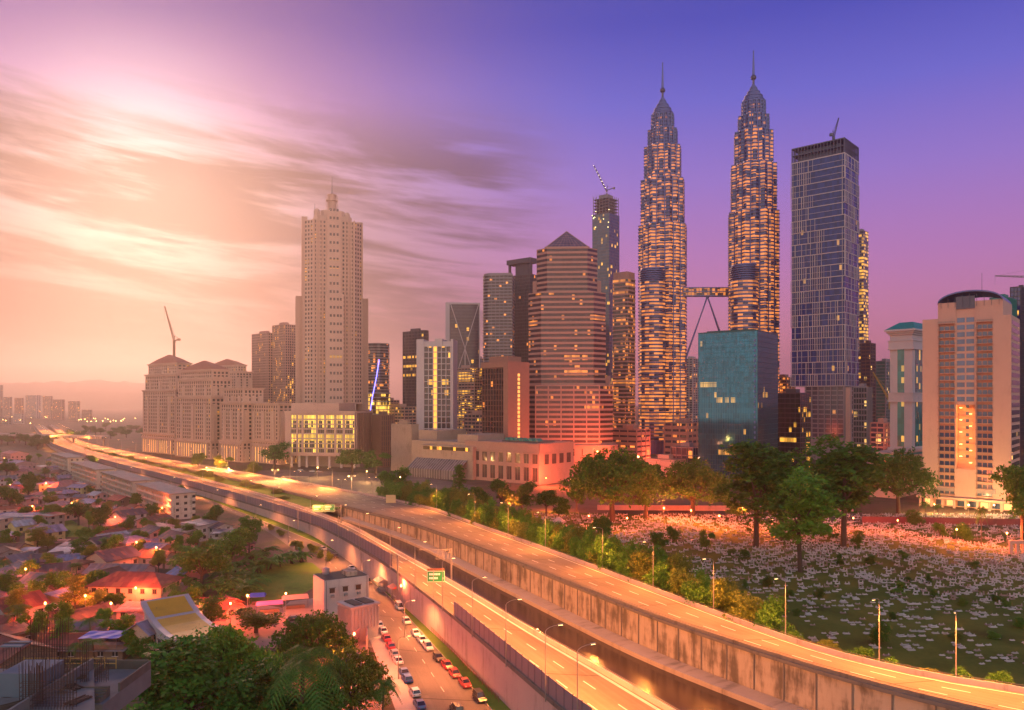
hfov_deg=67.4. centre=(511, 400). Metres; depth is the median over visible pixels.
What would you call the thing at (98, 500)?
broadleaf tree
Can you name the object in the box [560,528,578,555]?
bush
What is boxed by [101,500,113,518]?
tall tree
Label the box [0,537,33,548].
house
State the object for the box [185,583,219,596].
banana plant
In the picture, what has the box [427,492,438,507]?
bush
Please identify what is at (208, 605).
tall tree
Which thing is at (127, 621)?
broadleaf tree
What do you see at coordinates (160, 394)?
ornate apartments
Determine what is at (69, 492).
house
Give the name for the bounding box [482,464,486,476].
window
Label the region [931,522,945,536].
broadleaf tree
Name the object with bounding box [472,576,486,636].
street lamp
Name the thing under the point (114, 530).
house
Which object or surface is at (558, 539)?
bush
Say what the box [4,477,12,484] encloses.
broadleaf tree
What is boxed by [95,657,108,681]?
rebar cage
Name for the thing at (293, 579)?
grass field
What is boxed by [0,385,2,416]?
block
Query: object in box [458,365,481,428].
terraced hotel
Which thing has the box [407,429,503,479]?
glass porch hall
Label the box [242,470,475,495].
plaza road
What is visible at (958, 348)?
window
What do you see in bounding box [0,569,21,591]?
tall tree
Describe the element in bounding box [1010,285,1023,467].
blue glass tower
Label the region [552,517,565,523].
shelter
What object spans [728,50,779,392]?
twin tower
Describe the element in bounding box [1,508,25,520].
house
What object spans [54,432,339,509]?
median grass
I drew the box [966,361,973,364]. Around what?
window
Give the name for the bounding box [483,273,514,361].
rounded tower
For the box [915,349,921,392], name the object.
window
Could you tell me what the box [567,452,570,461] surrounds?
window
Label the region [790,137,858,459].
slab tower
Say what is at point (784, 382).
apartment block
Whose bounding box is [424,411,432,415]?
window
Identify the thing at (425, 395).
window
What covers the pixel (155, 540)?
house
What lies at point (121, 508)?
house
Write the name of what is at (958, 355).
window
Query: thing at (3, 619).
house
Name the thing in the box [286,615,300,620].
parked car
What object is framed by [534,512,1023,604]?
grave rows
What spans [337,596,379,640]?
fluted box building
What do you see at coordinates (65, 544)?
house
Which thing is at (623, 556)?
bush
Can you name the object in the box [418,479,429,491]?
bush
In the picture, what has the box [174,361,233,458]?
ornate apartments
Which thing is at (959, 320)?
window
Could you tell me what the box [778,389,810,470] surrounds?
glass office
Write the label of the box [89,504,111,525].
broadleaf tree
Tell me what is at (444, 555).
gantry
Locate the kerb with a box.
[195,495,491,709]
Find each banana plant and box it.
[181,576,204,586]
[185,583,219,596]
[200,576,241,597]
[205,567,247,581]
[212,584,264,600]
[213,569,246,589]
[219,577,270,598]
[226,566,271,583]
[231,559,259,571]
[235,550,267,560]
[243,558,279,572]
[250,546,282,558]
[250,554,283,569]
[264,553,295,566]
[283,550,309,563]
[286,547,316,562]
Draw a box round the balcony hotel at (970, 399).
[916,290,1019,512]
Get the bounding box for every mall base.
[664,419,697,453]
[670,442,697,467]
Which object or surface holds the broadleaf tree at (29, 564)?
on the ground at (132, 442)
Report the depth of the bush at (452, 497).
370.05 m
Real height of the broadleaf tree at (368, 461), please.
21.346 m
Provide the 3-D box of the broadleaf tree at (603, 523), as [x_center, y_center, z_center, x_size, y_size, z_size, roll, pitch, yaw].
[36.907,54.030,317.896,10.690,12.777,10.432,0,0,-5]
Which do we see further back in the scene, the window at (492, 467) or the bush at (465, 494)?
the window at (492, 467)
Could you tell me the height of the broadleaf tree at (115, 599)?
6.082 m
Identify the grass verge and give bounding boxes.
[195,494,509,709]
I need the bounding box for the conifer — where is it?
[450,464,466,490]
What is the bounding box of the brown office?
[481,356,528,438]
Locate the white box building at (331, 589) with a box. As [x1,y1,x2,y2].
[313,567,368,616]
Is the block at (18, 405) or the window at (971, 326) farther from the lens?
the block at (18, 405)
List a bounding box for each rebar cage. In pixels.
[3,647,28,670]
[19,661,45,704]
[29,653,76,709]
[30,618,68,667]
[80,641,88,681]
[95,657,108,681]
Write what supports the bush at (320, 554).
on the ground at (132, 442)
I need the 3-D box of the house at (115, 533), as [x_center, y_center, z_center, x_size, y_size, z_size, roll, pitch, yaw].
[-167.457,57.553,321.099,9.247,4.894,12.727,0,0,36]
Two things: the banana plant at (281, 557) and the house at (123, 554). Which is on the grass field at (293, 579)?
the banana plant at (281, 557)
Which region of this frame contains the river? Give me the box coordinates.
[334,517,761,709]
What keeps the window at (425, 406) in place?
in the white framed office
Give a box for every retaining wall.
[34,427,565,709]
[285,492,972,709]
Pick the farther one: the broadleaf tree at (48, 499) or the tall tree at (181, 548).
the broadleaf tree at (48, 499)
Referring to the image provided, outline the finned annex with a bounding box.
[371,411,394,466]
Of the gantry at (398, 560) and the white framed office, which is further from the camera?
the white framed office
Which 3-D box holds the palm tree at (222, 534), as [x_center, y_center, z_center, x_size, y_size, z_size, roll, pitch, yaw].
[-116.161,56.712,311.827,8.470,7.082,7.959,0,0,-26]
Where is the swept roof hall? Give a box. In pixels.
[140,593,220,664]
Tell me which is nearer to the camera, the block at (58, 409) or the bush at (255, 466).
the bush at (255, 466)
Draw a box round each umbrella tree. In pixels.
[154,623,286,709]
[267,609,358,680]
[305,644,394,709]
[558,446,670,522]
[652,457,732,516]
[865,446,941,513]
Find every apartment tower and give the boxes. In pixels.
[252,331,272,402]
[272,322,294,402]
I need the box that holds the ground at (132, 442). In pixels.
[0,406,1019,709]
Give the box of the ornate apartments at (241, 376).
[215,359,252,387]
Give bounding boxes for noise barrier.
[34,425,391,565]
[454,600,591,709]
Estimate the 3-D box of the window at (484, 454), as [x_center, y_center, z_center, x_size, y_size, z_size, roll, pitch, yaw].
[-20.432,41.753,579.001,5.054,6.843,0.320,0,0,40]
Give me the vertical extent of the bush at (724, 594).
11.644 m
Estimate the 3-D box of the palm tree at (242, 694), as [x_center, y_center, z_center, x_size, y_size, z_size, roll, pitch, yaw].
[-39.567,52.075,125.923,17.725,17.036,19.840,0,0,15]
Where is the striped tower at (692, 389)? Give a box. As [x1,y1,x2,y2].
[686,356,697,421]
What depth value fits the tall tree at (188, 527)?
327.99 m
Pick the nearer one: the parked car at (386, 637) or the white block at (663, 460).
the parked car at (386, 637)
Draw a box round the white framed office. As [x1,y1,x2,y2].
[416,339,457,429]
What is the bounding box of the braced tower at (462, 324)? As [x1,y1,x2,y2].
[445,302,479,367]
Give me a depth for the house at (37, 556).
272.82 m
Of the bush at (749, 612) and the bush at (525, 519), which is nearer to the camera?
the bush at (749, 612)
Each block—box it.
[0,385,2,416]
[0,417,11,424]
[3,397,11,416]
[13,414,23,423]
[14,398,23,413]
[25,395,40,417]
[43,396,52,418]
[50,452,83,473]
[53,400,64,419]
[68,401,79,420]
[71,461,116,488]
[82,410,91,421]
[101,470,154,497]
[135,482,196,519]
[389,404,415,423]
[390,398,399,403]
[464,411,481,433]
[613,425,650,463]
[646,454,685,476]
[779,374,795,392]
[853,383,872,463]
[870,418,889,450]
[870,448,921,498]
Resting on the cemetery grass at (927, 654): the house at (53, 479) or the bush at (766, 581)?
the bush at (766, 581)
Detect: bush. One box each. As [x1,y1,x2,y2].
[191,470,207,475]
[204,471,214,476]
[214,476,223,481]
[239,479,250,485]
[245,460,261,473]
[249,484,261,488]
[267,524,274,530]
[271,488,282,493]
[275,495,290,498]
[275,529,287,535]
[289,540,298,545]
[295,541,303,549]
[307,543,321,551]
[317,550,323,557]
[325,550,332,561]
[375,486,383,495]
[382,477,391,496]
[385,482,396,494]
[388,484,401,499]
[399,485,409,500]
[402,485,413,501]
[404,478,413,486]
[405,490,416,503]
[408,491,419,504]
[414,494,430,504]
[415,490,428,504]
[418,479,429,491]
[422,487,434,492]
[423,492,433,506]
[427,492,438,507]
[432,492,443,509]
[439,486,455,511]
[446,499,463,516]
[448,489,464,509]
[448,491,465,513]
[454,502,465,516]
[458,504,466,515]
[459,488,468,502]
[460,495,478,515]
[462,497,477,519]
[470,503,486,524]
[470,507,482,522]
[475,498,483,507]
[478,503,494,527]
[480,505,496,528]
[488,497,496,508]
[489,503,514,529]
[495,502,510,532]
[499,513,517,533]
[507,519,517,534]
[509,505,515,515]
[511,520,523,538]
[514,508,522,519]
[514,522,538,541]
[517,506,531,519]
[517,516,530,524]
[524,521,539,542]
[530,526,543,543]
[531,515,544,528]
[536,517,554,546]
[546,522,563,549]
[550,524,571,551]
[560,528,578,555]
[567,534,582,559]
[568,524,584,552]
[576,524,595,560]
[576,541,596,564]
[585,551,598,565]
[594,533,622,564]
[596,535,623,570]
[607,551,619,572]
[616,538,638,576]
[622,543,654,578]
[626,546,655,582]
[642,560,671,588]
[650,541,667,565]
[650,566,677,593]
[663,550,693,597]
[666,526,681,540]
[666,549,686,565]
[666,567,699,597]
[680,580,720,610]
[686,566,711,598]
[709,577,753,615]
[710,575,740,611]
[722,593,765,624]
[727,549,737,553]
[738,548,749,558]
[742,579,749,587]
[752,594,794,634]
[760,574,773,585]
[784,589,796,596]
[789,629,806,640]
[792,608,800,615]
[813,586,826,597]
[816,639,846,652]
[828,533,839,538]
[836,558,844,564]
[844,646,873,658]
[850,530,864,545]
[863,554,875,564]
[867,620,892,644]
[876,656,899,664]
[888,611,899,619]
[889,588,905,594]
[893,581,905,587]
[898,550,911,558]
[903,576,912,581]
[904,508,926,525]
[919,667,938,672]
[925,573,932,581]
[930,588,940,596]
[947,633,962,641]
[947,665,973,678]
[951,522,974,540]
[956,596,968,606]
[965,560,979,567]
[983,670,1014,684]
[985,630,1002,639]
[989,594,1001,601]
[1001,598,1011,606]
[1012,616,1023,628]
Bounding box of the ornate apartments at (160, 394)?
[141,355,192,454]
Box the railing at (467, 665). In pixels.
[430,626,498,701]
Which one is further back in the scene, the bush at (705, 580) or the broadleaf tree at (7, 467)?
the broadleaf tree at (7, 467)
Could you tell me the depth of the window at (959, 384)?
430.64 m
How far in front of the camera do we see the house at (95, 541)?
305.39 m
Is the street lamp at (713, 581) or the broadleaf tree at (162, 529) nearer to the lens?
the street lamp at (713, 581)
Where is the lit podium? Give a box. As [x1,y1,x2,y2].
[284,403,372,467]
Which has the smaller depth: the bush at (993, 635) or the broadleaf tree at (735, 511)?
the bush at (993, 635)
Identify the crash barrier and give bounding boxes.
[43,425,678,709]
[48,425,1002,709]
[51,424,1023,693]
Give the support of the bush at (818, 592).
on the cemetery grass at (927, 654)
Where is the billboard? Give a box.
[386,495,395,502]
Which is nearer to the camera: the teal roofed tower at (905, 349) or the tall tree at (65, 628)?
the tall tree at (65, 628)
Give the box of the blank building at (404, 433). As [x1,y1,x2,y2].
[391,420,418,470]
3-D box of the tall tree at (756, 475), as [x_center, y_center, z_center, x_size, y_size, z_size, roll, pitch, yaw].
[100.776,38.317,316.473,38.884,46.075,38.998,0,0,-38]
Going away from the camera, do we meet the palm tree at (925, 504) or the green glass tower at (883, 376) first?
the palm tree at (925, 504)
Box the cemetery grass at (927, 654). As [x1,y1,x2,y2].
[516,510,1023,686]
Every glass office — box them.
[698,329,777,480]
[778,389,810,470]
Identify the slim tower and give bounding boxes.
[859,229,868,382]
[861,340,875,421]
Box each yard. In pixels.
[213,604,299,647]
[283,598,371,647]
[340,640,381,709]
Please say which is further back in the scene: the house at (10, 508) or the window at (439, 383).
the window at (439, 383)
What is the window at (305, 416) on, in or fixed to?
in the lit podium
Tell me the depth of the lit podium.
689.38 m
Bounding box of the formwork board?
[0,641,31,646]
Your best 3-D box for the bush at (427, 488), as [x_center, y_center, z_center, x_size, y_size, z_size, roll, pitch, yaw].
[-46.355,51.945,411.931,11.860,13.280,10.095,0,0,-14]
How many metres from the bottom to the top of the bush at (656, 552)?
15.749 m
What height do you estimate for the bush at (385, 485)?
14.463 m
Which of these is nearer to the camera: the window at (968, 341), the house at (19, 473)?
the window at (968, 341)
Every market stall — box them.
[249,592,265,605]
[256,600,283,612]
[282,594,308,608]
[373,577,386,592]
[387,583,396,600]
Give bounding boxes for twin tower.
[638,62,686,453]
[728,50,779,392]
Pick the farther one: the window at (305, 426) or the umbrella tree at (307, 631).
the window at (305, 426)
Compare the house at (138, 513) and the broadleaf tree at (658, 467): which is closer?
the house at (138, 513)
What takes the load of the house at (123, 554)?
on the ground at (132, 442)
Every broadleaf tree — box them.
[0,437,14,444]
[0,462,19,474]
[0,487,24,505]
[0,528,22,542]
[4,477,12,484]
[7,579,48,592]
[14,558,41,574]
[15,609,50,640]
[16,433,30,444]
[16,506,33,512]
[18,471,37,494]
[21,434,40,446]
[26,439,46,449]
[32,515,48,523]
[33,504,50,511]
[36,475,44,482]
[36,535,57,551]
[41,437,53,446]
[41,552,63,563]
[41,570,73,588]
[42,435,59,441]
[42,490,55,497]
[42,496,58,502]
[43,600,75,622]
[45,504,64,512]
[61,502,94,524]
[68,535,90,543]
[70,541,92,552]
[73,527,95,538]
[74,430,88,434]
[76,587,108,606]
[79,575,96,588]
[80,543,99,555]
[84,511,95,527]
[85,455,97,461]
[85,569,109,581]
[86,485,94,491]
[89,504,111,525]
[93,525,107,533]
[94,498,103,503]
[94,608,113,618]
[96,613,135,641]
[101,422,110,428]
[102,592,126,605]
[104,534,124,548]
[106,431,116,438]
[110,428,121,432]
[117,516,136,529]
[119,626,138,645]
[120,429,132,437]
[124,636,154,659]
[127,425,136,429]
[129,493,142,504]
[131,529,148,536]
[132,538,144,550]
[135,659,170,707]
[141,520,156,525]
[144,504,160,515]
[149,551,166,572]
[157,526,170,535]
[164,534,184,552]
[167,518,179,524]
[167,585,201,600]
[169,544,233,592]
[176,573,192,581]
[185,530,204,546]
[189,515,199,520]
[190,452,207,466]
[199,540,209,549]
[200,505,223,520]
[207,526,250,565]
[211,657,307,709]
[213,455,234,467]
[228,607,285,632]
[237,517,263,558]
[258,441,291,468]
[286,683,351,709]
[334,448,369,474]
[361,449,391,474]
[376,465,412,487]
[468,486,491,502]
[487,478,514,504]
[507,481,536,509]
[534,489,558,515]
[545,497,572,522]
[566,490,584,511]
[590,515,613,536]
[632,462,669,517]
[649,530,670,550]
[699,529,715,554]
[723,503,747,519]
[804,463,832,535]
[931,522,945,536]
[989,461,1023,550]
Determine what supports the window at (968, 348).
in the balcony hotel at (970, 399)
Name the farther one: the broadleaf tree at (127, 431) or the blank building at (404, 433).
the broadleaf tree at (127, 431)
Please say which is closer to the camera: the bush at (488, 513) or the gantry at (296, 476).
the bush at (488, 513)
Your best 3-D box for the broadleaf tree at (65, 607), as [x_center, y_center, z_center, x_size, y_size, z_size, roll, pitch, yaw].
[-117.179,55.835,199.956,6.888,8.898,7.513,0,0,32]
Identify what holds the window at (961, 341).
in the balcony hotel at (970, 399)
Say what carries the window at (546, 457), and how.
in the shopping hall
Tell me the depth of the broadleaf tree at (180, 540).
295.52 m
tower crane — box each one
[164,306,180,355]
[594,166,614,193]
[829,118,838,154]
[872,372,889,408]
[995,270,1023,277]
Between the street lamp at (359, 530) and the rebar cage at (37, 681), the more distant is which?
the street lamp at (359, 530)
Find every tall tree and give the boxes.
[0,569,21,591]
[4,587,33,616]
[22,526,50,546]
[39,468,50,474]
[50,617,78,639]
[59,573,91,608]
[97,537,109,549]
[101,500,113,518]
[121,631,236,709]
[152,549,164,555]
[167,544,194,564]
[179,523,195,535]
[194,594,229,621]
[204,538,225,547]
[707,439,802,546]
[757,450,816,540]
[763,465,845,572]
[794,433,892,546]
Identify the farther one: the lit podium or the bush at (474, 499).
the lit podium
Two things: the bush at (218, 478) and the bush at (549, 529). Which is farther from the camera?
the bush at (218, 478)
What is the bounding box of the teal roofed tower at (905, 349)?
[884,322,921,449]
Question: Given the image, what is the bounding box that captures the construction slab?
[0,658,150,709]
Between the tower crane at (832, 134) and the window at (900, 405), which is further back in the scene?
the tower crane at (832, 134)
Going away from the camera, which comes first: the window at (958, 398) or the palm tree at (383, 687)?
the palm tree at (383, 687)
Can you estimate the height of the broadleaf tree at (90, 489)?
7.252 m
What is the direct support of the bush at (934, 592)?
on the cemetery grass at (927, 654)
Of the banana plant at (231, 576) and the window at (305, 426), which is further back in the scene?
the window at (305, 426)
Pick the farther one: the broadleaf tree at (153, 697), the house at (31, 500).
the house at (31, 500)
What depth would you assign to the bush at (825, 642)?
160.89 m
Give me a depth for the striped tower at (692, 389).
1104.56 m
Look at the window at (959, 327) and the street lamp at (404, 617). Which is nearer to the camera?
the street lamp at (404, 617)
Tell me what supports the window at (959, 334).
in the balcony hotel at (970, 399)
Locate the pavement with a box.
[369,631,416,709]
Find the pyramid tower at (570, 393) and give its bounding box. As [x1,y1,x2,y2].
[528,231,617,471]
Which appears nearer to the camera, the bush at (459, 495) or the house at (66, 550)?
the house at (66, 550)
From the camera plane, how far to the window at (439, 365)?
721.62 m
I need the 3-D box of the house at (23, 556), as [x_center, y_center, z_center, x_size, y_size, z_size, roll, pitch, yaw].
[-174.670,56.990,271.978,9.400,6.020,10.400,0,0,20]
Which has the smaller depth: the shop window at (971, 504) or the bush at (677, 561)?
the bush at (677, 561)
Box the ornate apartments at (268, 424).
[250,403,297,464]
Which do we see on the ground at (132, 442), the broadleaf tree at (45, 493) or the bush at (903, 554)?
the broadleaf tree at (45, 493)
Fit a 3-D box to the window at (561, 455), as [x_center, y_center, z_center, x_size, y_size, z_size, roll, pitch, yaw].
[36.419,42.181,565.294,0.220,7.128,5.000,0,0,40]
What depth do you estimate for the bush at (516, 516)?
312.81 m
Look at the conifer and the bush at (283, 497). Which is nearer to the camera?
the conifer
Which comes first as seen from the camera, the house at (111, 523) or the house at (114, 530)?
the house at (114, 530)
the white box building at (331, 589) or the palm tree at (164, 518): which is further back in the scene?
the palm tree at (164, 518)
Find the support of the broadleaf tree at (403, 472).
on the ground at (132, 442)
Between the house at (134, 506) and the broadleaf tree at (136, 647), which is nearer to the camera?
the broadleaf tree at (136, 647)
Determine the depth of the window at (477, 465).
583.82 m
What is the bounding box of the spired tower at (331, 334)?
[295,187,367,409]
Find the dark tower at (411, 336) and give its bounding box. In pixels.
[403,328,428,405]
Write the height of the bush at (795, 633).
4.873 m
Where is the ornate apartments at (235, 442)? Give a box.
[219,388,267,462]
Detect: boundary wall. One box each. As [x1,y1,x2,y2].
[597,505,853,511]
[862,516,1019,525]
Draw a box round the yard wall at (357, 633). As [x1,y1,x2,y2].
[352,626,367,648]
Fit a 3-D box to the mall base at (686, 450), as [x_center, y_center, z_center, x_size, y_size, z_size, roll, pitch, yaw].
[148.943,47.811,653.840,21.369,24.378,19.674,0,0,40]
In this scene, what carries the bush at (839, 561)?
on the cemetery grass at (927, 654)
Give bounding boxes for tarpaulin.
[78,630,125,648]
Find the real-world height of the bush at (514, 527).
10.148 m
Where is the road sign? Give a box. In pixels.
[427,568,444,597]
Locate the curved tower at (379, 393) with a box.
[368,343,390,414]
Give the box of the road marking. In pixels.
[41,426,1022,709]
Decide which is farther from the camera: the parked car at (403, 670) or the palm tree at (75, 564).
the palm tree at (75, 564)
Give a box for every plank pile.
[0,700,21,709]
[65,683,83,690]
[65,694,91,704]
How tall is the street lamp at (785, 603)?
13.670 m
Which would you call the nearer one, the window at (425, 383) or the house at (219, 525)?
the house at (219, 525)
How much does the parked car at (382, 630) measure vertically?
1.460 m
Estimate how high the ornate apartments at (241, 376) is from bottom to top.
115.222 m
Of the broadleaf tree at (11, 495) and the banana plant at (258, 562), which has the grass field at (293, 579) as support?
the banana plant at (258, 562)
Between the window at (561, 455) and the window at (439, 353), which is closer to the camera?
the window at (561, 455)
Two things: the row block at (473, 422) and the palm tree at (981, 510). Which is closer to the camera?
the palm tree at (981, 510)
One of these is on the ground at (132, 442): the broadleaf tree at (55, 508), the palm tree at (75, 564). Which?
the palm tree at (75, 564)
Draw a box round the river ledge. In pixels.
[342,516,808,709]
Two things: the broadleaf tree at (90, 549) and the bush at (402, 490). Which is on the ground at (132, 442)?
the broadleaf tree at (90, 549)
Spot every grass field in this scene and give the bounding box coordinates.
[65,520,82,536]
[247,561,321,603]
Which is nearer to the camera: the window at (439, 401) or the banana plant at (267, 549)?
the banana plant at (267, 549)
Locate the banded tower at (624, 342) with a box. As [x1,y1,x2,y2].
[612,271,635,428]
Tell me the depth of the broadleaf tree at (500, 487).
394.81 m
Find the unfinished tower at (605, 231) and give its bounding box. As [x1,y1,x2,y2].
[592,194,619,384]
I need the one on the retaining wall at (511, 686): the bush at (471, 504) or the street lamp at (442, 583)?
the street lamp at (442, 583)
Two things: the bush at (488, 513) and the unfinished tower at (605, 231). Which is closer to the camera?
the bush at (488, 513)
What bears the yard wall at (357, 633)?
on the yard at (361, 644)
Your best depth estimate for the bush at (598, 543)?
237.67 m
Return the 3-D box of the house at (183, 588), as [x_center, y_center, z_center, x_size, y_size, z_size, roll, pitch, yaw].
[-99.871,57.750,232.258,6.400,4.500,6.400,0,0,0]
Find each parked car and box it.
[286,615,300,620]
[378,627,387,633]
[381,634,391,641]
[385,641,395,649]
[389,648,399,656]
[392,656,402,664]
[395,600,403,609]
[399,667,408,675]
[401,673,412,683]
[402,616,410,623]
[409,686,420,696]
[410,628,420,636]
[413,699,425,709]
[416,635,425,643]
[422,639,433,650]
[433,651,443,661]
[441,659,452,669]
[449,667,460,678]
[449,702,463,709]
[458,677,471,688]
[472,688,486,702]
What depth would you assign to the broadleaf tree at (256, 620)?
195.60 m
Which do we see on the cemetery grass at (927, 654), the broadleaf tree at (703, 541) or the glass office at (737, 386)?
the broadleaf tree at (703, 541)
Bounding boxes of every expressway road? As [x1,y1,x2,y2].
[35,425,662,709]
[49,425,1023,709]
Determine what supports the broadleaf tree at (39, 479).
on the ground at (132, 442)
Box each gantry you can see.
[281,476,308,482]
[297,505,341,530]
[397,555,411,589]
[419,548,451,579]
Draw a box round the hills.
[0,380,355,408]
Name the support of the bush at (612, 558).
on the grass embankment
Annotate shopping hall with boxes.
[464,437,573,484]
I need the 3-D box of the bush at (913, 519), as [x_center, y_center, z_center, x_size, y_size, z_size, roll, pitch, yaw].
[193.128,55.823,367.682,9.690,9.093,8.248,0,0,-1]
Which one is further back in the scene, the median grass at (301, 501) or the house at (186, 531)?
the median grass at (301, 501)
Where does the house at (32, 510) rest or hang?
on the ground at (132, 442)
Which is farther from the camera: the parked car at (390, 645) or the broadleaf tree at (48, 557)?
the broadleaf tree at (48, 557)
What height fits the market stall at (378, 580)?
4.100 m
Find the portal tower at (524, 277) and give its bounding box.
[507,257,536,361]
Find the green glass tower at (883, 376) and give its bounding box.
[876,359,889,421]
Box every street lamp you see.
[338,504,346,537]
[359,513,368,550]
[398,634,410,678]
[404,599,414,637]
[442,557,454,611]
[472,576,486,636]
[505,598,521,666]
[543,512,545,546]
[545,623,562,701]
[577,642,595,709]
[593,527,602,566]
[702,558,713,608]
[774,578,785,634]
[872,598,879,660]
[954,611,956,675]
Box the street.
[195,496,490,709]
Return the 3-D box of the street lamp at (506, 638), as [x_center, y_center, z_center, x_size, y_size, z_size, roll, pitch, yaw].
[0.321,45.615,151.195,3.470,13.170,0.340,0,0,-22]
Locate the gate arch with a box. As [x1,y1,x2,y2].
[1008,540,1023,553]
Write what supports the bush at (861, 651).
on the grass embankment
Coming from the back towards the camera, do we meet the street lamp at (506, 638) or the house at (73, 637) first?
the house at (73, 637)
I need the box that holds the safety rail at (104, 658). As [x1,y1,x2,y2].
[23,657,116,668]
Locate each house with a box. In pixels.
[0,450,28,460]
[0,459,36,468]
[0,472,17,485]
[0,481,20,497]
[0,499,18,505]
[0,504,24,512]
[0,515,14,530]
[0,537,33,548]
[0,545,22,556]
[0,550,35,563]
[0,565,22,581]
[0,590,9,597]
[0,590,51,618]
[0,615,32,624]
[0,616,32,639]
[0,633,61,668]
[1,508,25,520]
[2,531,18,542]
[4,559,34,566]
[6,518,36,532]
[10,469,32,476]
[13,484,25,492]
[17,507,43,511]
[17,512,50,519]
[18,465,33,472]
[18,571,73,584]
[19,547,40,553]
[20,496,39,505]
[21,561,70,576]
[24,523,67,546]
[26,504,44,506]
[29,491,48,496]
[30,551,63,563]
[37,465,48,469]
[38,495,45,503]
[39,478,55,490]
[39,632,93,645]
[40,475,57,481]
[40,512,66,525]
[41,539,70,548]
[43,587,87,605]
[44,487,66,491]
[44,582,70,596]
[45,501,70,506]
[46,480,78,487]
[46,491,71,503]
[48,470,69,477]
[48,547,72,553]
[50,601,117,624]
[53,642,131,659]
[55,474,72,480]
[55,553,87,561]
[56,542,87,546]
[57,489,79,501]
[65,512,76,520]
[65,555,94,573]
[66,484,94,493]
[70,619,114,641]
[72,494,87,502]
[79,498,104,505]
[81,557,157,574]
[83,545,140,563]
[85,534,113,550]
[85,571,184,605]
[87,491,108,501]
[91,517,126,529]
[93,530,128,536]
[93,561,125,579]
[95,527,126,534]
[106,494,132,506]
[111,508,148,525]
[112,506,133,512]
[114,601,143,619]
[114,612,143,625]
[117,535,152,546]
[126,504,145,508]
[126,607,156,656]
[136,513,172,527]
[138,548,176,563]
[139,524,165,538]
[142,542,171,550]
[143,520,173,528]
[146,556,178,568]
[150,538,158,542]
[156,529,194,552]
[166,566,199,584]
[171,528,193,534]
[175,582,191,591]
[178,518,220,541]
[194,597,244,620]
[208,522,234,540]
[210,528,234,540]
[225,594,245,617]
[235,540,256,555]
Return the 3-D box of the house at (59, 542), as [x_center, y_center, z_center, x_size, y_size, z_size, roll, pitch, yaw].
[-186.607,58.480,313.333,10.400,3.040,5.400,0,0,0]
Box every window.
[112,652,117,656]
[304,415,315,418]
[304,420,315,423]
[304,425,315,427]
[304,429,315,432]
[304,434,315,437]
[304,439,315,442]
[304,444,315,447]
[304,449,315,451]
[345,415,353,418]
[345,420,353,423]
[345,425,353,428]
[345,444,353,447]
[424,347,432,351]
[424,353,432,357]
[424,358,432,363]
[424,364,432,368]
[424,370,432,374]
[424,376,432,380]
[424,382,432,386]
[424,388,432,392]
[424,394,432,398]
[424,400,432,404]
[424,405,432,410]
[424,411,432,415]
[424,417,432,421]
[424,423,432,427]
[438,346,449,351]
[438,352,449,357]
[438,358,449,362]
[438,364,449,368]
[438,370,449,374]
[438,376,449,380]
[438,382,449,386]
[438,388,449,392]
[438,394,449,398]
[438,400,449,404]
[438,405,449,410]
[438,411,449,416]
[438,417,449,421]
[438,423,449,427]
[476,464,478,476]
[482,451,486,460]
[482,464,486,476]
[490,452,494,460]
[490,465,494,477]
[498,452,502,461]
[498,465,502,478]
[507,453,511,461]
[507,466,511,479]
[515,453,519,462]
[515,467,519,479]
[524,454,528,463]
[524,467,528,480]
[532,454,537,463]
[532,468,537,481]
[544,454,548,464]
[552,454,555,463]
[559,453,563,462]
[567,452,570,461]
[897,349,903,392]
[897,402,903,446]
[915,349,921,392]
[915,402,921,446]
[947,500,952,505]
[957,318,964,322]
[957,325,964,329]
[957,332,964,336]
[957,339,964,343]
[957,346,964,350]
[957,354,964,358]
[957,361,964,365]
[957,368,964,372]
[957,375,964,379]
[957,382,964,386]
[957,390,964,393]
[957,397,964,400]
[958,501,963,505]
[966,317,973,321]
[966,324,973,328]
[966,332,973,336]
[966,339,973,343]
[966,346,973,350]
[966,353,973,357]
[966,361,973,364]
[966,368,973,372]
[966,375,973,379]
[966,382,973,386]
[966,390,973,393]
[966,397,973,400]
[969,502,975,506]
[981,502,987,507]
[992,503,999,508]
[1004,504,1011,509]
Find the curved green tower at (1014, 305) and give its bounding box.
[989,294,1016,317]
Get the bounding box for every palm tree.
[0,559,13,568]
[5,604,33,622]
[35,573,46,580]
[66,642,85,662]
[68,562,82,573]
[72,499,84,503]
[77,638,108,660]
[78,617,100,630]
[156,517,169,522]
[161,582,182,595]
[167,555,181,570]
[217,531,231,538]
[254,645,350,709]
[367,678,400,709]
[920,502,931,516]
[932,504,941,516]
[974,506,987,545]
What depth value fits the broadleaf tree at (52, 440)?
1026.22 m
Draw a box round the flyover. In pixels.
[0,433,108,445]
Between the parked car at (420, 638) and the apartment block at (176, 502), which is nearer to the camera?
the parked car at (420, 638)

